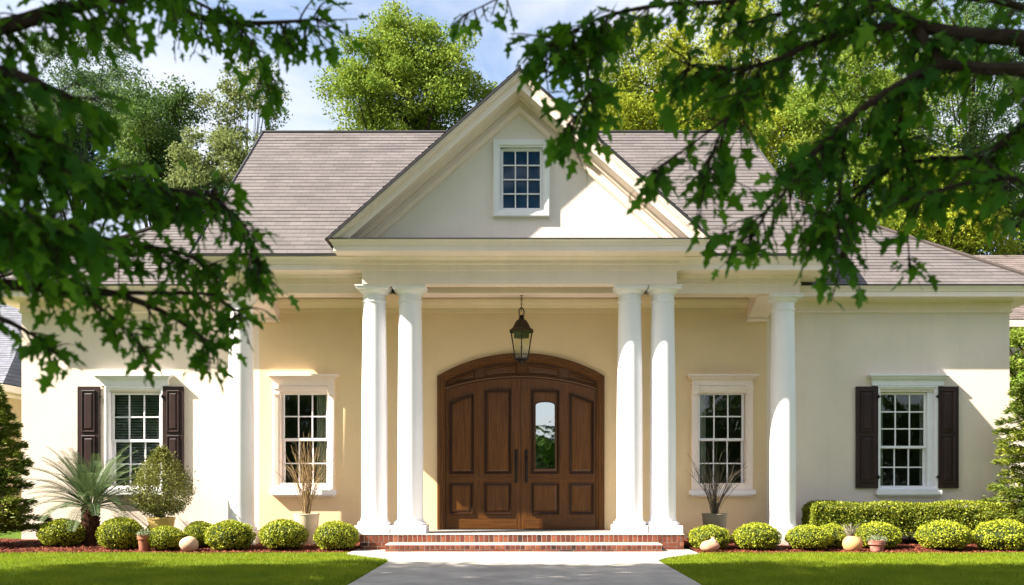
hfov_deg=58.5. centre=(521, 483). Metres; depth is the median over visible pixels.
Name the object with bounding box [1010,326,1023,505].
tree
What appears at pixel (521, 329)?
hanging lantern
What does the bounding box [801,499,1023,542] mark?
hedge
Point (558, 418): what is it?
door
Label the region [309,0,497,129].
tree
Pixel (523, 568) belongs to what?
path
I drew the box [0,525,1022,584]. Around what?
lawn
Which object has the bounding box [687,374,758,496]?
window
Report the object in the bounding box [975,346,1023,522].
evergreen
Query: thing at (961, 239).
tree
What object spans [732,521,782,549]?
boxwood ball
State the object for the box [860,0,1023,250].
tree
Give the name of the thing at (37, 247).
maple tree
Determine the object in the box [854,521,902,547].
boxwood ball
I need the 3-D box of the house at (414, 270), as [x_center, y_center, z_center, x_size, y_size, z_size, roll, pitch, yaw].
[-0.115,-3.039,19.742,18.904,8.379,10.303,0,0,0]
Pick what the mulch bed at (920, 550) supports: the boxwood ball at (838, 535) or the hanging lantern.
the boxwood ball at (838, 535)
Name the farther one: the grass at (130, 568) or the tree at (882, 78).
the tree at (882, 78)
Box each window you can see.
[92,374,173,496]
[267,374,339,496]
[493,139,549,216]
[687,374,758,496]
[867,374,950,496]
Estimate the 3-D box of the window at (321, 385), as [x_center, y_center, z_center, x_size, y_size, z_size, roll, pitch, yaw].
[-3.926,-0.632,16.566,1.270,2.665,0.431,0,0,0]
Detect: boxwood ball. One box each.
[35,518,86,545]
[95,516,144,548]
[147,525,184,549]
[183,520,211,546]
[203,519,256,549]
[257,518,309,548]
[313,520,359,549]
[688,524,731,547]
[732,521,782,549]
[784,524,832,548]
[820,523,846,546]
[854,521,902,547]
[914,519,973,548]
[971,518,1023,550]
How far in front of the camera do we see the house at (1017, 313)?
25.67 m
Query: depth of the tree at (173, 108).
32.12 m
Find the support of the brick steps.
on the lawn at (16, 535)
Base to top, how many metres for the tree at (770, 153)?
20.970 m
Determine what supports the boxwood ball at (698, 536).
on the mulch bed at (920, 550)
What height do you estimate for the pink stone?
0.249 m
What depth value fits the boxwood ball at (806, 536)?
14.67 m
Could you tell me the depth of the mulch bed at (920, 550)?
14.90 m
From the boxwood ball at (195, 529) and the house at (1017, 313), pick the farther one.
the house at (1017, 313)
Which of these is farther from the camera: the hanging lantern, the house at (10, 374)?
the house at (10, 374)
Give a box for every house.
[0,64,1023,544]
[0,305,21,523]
[974,255,1023,501]
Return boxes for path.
[347,548,700,584]
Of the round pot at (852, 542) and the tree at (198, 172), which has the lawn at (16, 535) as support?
the tree at (198, 172)
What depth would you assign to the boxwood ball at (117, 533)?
14.82 m
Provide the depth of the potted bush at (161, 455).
15.22 m
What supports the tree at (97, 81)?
on the lawn at (16, 535)
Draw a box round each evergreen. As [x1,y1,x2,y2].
[0,383,53,535]
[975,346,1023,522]
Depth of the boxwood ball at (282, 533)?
14.71 m
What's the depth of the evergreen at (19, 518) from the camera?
15.35 m
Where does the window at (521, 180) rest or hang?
in the house at (414, 270)
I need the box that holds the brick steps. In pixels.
[359,530,683,551]
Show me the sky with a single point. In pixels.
(491, 61)
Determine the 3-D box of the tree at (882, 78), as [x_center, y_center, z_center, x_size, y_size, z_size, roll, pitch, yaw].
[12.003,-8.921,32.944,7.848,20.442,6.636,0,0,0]
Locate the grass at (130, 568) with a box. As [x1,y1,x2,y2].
[0,551,1023,584]
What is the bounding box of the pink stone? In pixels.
[700,537,719,551]
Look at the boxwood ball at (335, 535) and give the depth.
14.67 m
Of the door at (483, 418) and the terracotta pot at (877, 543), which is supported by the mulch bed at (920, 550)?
the terracotta pot at (877, 543)
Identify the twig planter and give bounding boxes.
[275,432,337,544]
[686,437,747,528]
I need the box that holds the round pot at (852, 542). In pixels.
[841,523,862,551]
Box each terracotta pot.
[136,529,151,550]
[866,534,887,551]
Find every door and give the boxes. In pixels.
[446,378,520,528]
[521,378,595,528]
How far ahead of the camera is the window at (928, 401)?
16.51 m
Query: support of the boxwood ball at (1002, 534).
on the mulch bed at (920, 550)
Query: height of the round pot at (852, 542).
0.462 m
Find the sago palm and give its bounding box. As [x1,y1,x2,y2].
[17,445,157,545]
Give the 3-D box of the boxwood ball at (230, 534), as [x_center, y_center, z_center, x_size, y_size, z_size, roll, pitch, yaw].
[-4.777,0.851,14.949,0.814,0.562,0.825,0,0,25]
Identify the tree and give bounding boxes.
[0,0,368,394]
[3,29,158,234]
[94,72,209,227]
[162,124,250,201]
[193,53,292,190]
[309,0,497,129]
[447,0,1023,310]
[573,12,727,129]
[645,0,844,193]
[750,0,985,214]
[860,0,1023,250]
[867,143,1023,254]
[948,149,1023,254]
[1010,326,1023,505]
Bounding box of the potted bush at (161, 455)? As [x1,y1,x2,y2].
[118,445,198,529]
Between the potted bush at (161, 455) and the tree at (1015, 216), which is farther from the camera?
the tree at (1015, 216)
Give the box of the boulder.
[179,536,198,551]
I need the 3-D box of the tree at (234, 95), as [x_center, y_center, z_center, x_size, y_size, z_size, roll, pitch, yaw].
[-10.375,-7.382,34.033,3.548,17.365,4.087,0,0,0]
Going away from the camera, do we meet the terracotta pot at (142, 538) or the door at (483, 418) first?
the terracotta pot at (142, 538)
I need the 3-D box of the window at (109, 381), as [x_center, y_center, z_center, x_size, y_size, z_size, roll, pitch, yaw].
[-6.985,-0.867,16.540,1.400,2.195,0.380,0,0,0]
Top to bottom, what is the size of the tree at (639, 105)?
17.154 m
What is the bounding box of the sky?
[0,0,1023,254]
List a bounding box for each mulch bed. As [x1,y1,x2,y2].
[684,539,1023,553]
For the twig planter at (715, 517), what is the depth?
15.65 m
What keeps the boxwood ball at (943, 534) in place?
on the mulch bed at (920, 550)
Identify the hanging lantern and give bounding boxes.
[510,295,533,363]
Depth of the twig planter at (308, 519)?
15.56 m

